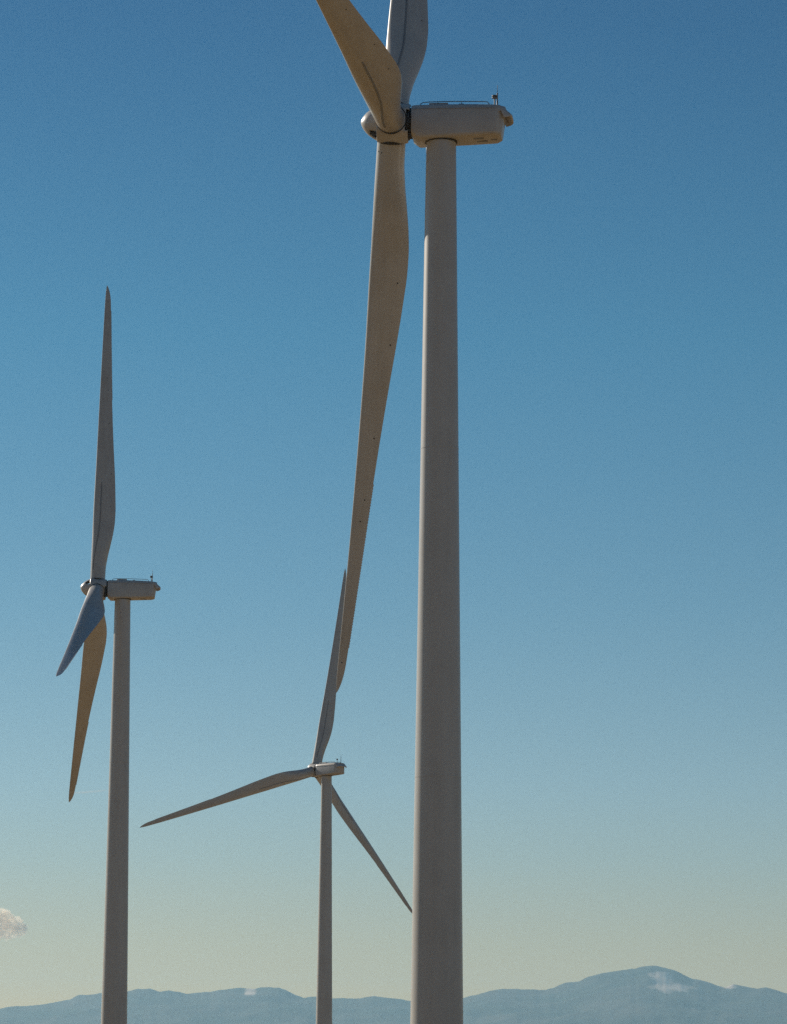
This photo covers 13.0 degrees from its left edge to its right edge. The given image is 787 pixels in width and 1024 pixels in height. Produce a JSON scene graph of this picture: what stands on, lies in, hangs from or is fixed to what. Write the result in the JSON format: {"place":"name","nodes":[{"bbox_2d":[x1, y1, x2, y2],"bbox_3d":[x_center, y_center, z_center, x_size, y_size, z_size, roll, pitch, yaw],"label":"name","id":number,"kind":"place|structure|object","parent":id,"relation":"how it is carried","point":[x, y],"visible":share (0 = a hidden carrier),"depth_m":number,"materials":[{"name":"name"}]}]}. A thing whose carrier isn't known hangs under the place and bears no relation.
{"place":"outdoors","nodes":[
{"label":"outdoors","id":0,"kind":"place"},
{"bbox_2d":[0,966,786,1023],"bbox_3d":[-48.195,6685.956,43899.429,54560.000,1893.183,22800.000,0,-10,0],"label":"mountain range","id":1,"kind":"structure","parent":0,"point":[650,995],"depth_m":42929.80,"materials":[{"name":"blue stone"}]},
{"bbox_2d":[0,0,786,1008],"label":"sky","id":2,"kind":"structure","parent":0,"point":[210,165],"materials":[{"name":"blue"}]},
{"bbox_3d":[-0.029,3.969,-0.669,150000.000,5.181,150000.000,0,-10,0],"label":"ground","id":3,"kind":"structure","parent":0,"visible":0},
{"bbox_2d":[56,286,160,1023],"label":"wind turbine","id":4,"kind":"object","parent":3,"relation":"on","point":[90,631],"visible":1,"depth_m":535.82,"materials":[{"name":"metal"}]},
{"bbox_2d":[140,569,411,1023],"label":"wind turbine","id":5,"kind":"object","parent":3,"relation":"on","point":[320,771],"visible":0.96,"depth_m":810.21,"materials":[{"name":"metal"}]},
{"bbox_2d":[316,0,513,1023],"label":"wind turbine","id":6,"kind":"object","parent":3,"relation":"on","point":[393,123],"visible":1,"depth_m":276.69,"materials":[{"name":"paint"}]}
]}

